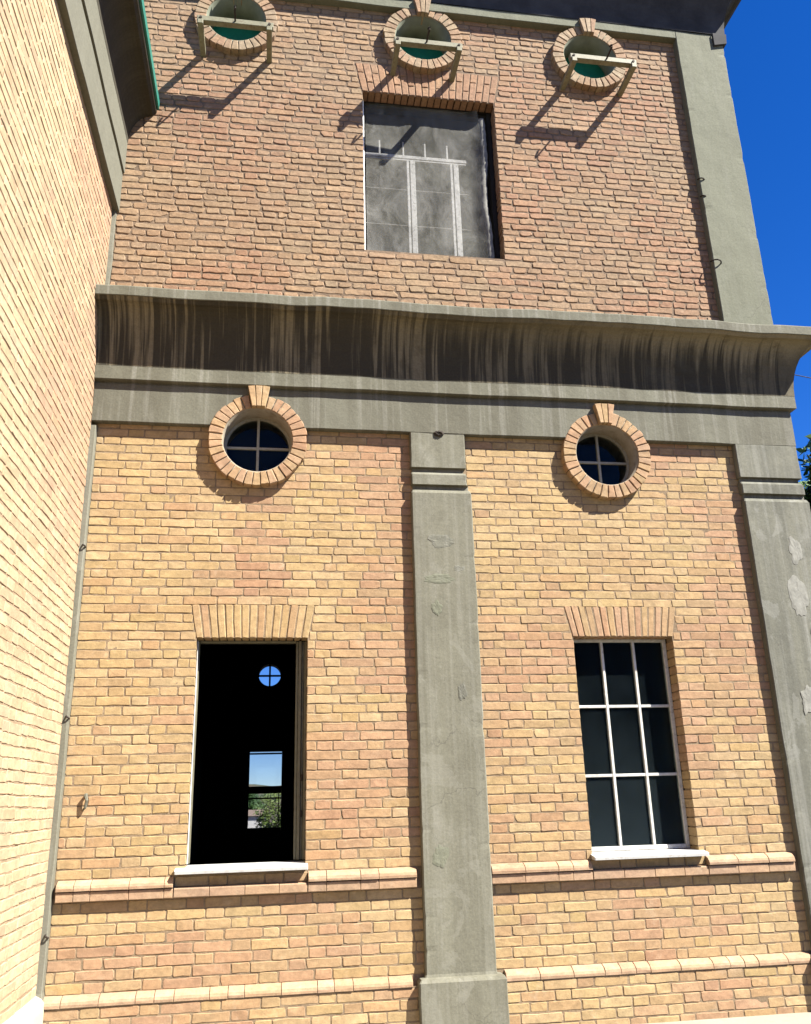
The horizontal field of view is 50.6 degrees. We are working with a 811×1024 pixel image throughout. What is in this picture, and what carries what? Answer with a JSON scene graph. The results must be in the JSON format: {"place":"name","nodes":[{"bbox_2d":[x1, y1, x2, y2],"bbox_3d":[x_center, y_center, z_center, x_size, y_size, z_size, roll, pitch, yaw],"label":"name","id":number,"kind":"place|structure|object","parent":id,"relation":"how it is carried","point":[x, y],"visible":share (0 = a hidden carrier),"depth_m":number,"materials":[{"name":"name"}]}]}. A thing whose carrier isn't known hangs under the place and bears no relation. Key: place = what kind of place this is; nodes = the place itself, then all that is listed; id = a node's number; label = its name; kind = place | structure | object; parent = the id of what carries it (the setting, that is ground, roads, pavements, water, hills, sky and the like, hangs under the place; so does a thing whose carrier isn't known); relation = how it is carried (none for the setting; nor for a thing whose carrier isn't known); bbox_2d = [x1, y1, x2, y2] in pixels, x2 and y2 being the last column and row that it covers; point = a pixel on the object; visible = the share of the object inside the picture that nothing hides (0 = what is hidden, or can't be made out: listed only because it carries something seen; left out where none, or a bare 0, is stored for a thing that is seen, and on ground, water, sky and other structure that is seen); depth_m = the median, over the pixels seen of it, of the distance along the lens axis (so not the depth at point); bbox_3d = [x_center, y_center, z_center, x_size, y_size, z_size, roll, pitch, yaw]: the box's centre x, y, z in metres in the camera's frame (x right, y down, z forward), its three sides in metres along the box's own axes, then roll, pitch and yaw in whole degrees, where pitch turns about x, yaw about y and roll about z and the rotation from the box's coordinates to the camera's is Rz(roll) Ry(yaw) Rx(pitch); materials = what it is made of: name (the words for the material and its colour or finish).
{"place":"outdoors","nodes":[
{"label":"outdoors","id":0,"kind":"place"},
{"bbox_2d":[249,784,280,801],"bbox_3d":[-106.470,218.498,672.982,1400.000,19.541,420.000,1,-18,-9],"label":"hill","id":1,"kind":"structure","parent":0,"point":[251,785],"depth_m":665.90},
{"bbox_2d":[259,801,280,824],"bbox_3d":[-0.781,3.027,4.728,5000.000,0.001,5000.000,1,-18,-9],"label":"ground","id":2,"kind":"structure","parent":0,"point":[274,813],"depth_m":85.24,"materials":[{"name":"green plant"}]},
{"bbox_2d":[0,0,159,1023],"bbox_3d":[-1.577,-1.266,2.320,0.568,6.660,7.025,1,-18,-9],"label":"brick building","id":3,"kind":"structure","parent":2,"relation":"on","point":[79,97],"depth_m":4.60,"materials":[{"name":"beige brick"}]},
{"bbox_2d":[248,810,265,827],"bbox_3d":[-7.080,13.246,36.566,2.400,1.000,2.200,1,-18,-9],"label":"whitewashed hut","id":4,"kind":"object","parent":2,"relation":"on","point":[252,818],"depth_m":35.76,"materials":[{"name":"tile"}]},
{"bbox_2d":[248,794,265,809],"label":"tree","id":5,"kind":"object","parent":2,"relation":"on","point":[254,804],"visible":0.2,"depth_m":47.49,"materials":[{"name":"green plant"}]},
{"bbox_2d":[253,793,280,828],"bbox_3d":[-4.408,11.365,32.267,2.640,1.961,2.515,1,-18,-9],"label":"tree","id":6,"kind":"object","parent":2,"relation":"on","point":[264,823],"visible":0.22,"depth_m":32.03,"materials":[{"name":"green plant"}]},
{"bbox_2d":[43,0,810,1023],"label":"brick building","id":7,"kind":"structure","parent":2,"relation":"on","point":[447,478],"depth_m":5.91,"materials":[{"name":"brick"}]},
{"bbox_2d":[197,5,272,63],"bbox_3d":[-1.327,-3.734,6.705,0.578,0.113,0.475,1,-18,-9],"label":"iron bracket","id":8,"kind":"object","parent":7,"relation":"attached to","point":[266,27],"visible":1,"depth_m":6.62,"materials":[{"name":"metal"}]},
{"bbox_2d":[194,0,277,55],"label":"window","id":9,"kind":"structure","parent":7,"relation":"in","point":[234,41],"depth_m":6.99,"materials":[{"name":"brick"}]},
{"bbox_2d":[174,641,307,874],"bbox_3d":[-0.981,1.468,5.279,0.760,1.368,0.266,1,-18,-9],"label":"window","id":10,"kind":"structure","parent":7,"relation":"in","point":[301,646],"depth_m":5.29,"materials":[{"name":"white metal"}]},
{"bbox_2d":[208,385,306,487],"bbox_3d":[-1.022,-0.471,5.963,0.660,0.717,0.389,1,-18,-9],"label":"window","id":11,"kind":"structure","parent":7,"relation":"in","point":[238,417],"depth_m":5.86,"materials":[{"name":"brick"}]},
{"bbox_2d":[246,751,283,832],"bbox_3d":[-2.682,5.340,16.375,0.670,1.475,0.060,1,-18,-9],"label":"window","id":12,"kind":"structure","parent":7,"relation":"in","point":[254,789],"depth_m":16.33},
{"bbox_2d":[249,655,289,695],"bbox_3d":[-2.702,3.270,17.085,0.800,0.800,0.340,1,-18,-9],"label":"window","id":13,"kind":"structure","parent":7,"relation":"in","point":[265,661],"depth_m":16.95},
{"bbox_2d":[382,0,461,74],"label":"window","id":14,"kind":"structure","parent":7,"relation":"in","point":[411,23],"depth_m":7.22,"materials":[{"name":"brick"}]},
{"bbox_2d":[390,26,462,81],"bbox_3d":[0.167,-3.693,6.928,0.553,0.113,0.475,1,-18,-9],"label":"iron bracket","id":15,"kind":"object","parent":7,"relation":"attached to","point":[456,48],"visible":1,"depth_m":6.84,"materials":[{"name":"metal"}]},
{"bbox_2d":[363,100,499,258],"bbox_3d":[0.187,-2.638,6.950,1.292,1.708,0.197,1,-18,-9],"label":"window","id":16,"kind":"structure","parent":7,"relation":"in","point":[429,179],"depth_m":6.90,"materials":[{"name":"grey glass"}]},
{"bbox_2d":[550,18,625,91],"bbox_3d":[1.559,-3.894,7.517,0.665,0.714,0.390,1,-18,-9],"label":"window","id":17,"kind":"structure","parent":7,"relation":"in","point":[587,40],"depth_m":7.43,"materials":[{"name":"brick"}]},
{"bbox_2d":[560,44,636,95],"bbox_3d":[1.612,-3.682,7.153,0.570,0.113,0.475,1,-18,-9],"label":"iron bracket","id":18,"kind":"object","parent":7,"relation":"attached to","point":[575,58],"visible":1,"depth_m":7.07,"materials":[{"name":"metal"}]},
{"bbox_2d":[561,403,650,499],"bbox_3d":[1.431,-0.392,6.325,0.661,0.718,0.389,1,-18,-9],"label":"window","id":19,"kind":"structure","parent":7,"relation":"in","point":[631,454],"depth_m":6.23,"materials":[{"name":"brick"}]},
{"bbox_2d":[573,639,708,859],"bbox_3d":[1.498,1.517,5.633,0.750,1.394,0.223,1,-18,-9],"label":"window","id":20,"kind":"structure","parent":7,"relation":"in","point":[657,850],"depth_m":5.66,"materials":[{"name":"paint"}]},
{"bbox_2d":[796,434,810,510],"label":"tree","id":21,"kind":"object","parent":2,"relation":"on","point":[807,488],"visible":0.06,"depth_m":21.71,"materials":[{"name":"green plant"}]},
{"bbox_2d":[249,0,810,785],"label":"sky","id":22,"kind":"structure","parent":0,"point":[767,50],"materials":[{"name":"blue"}]},
{"bbox_2d":[647,1012,810,1023],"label":"pavement","id":23,"kind":"structure","parent":0,"point":[798,1018],"depth_m":5.05,"materials":[{"name":"beige concrete"}]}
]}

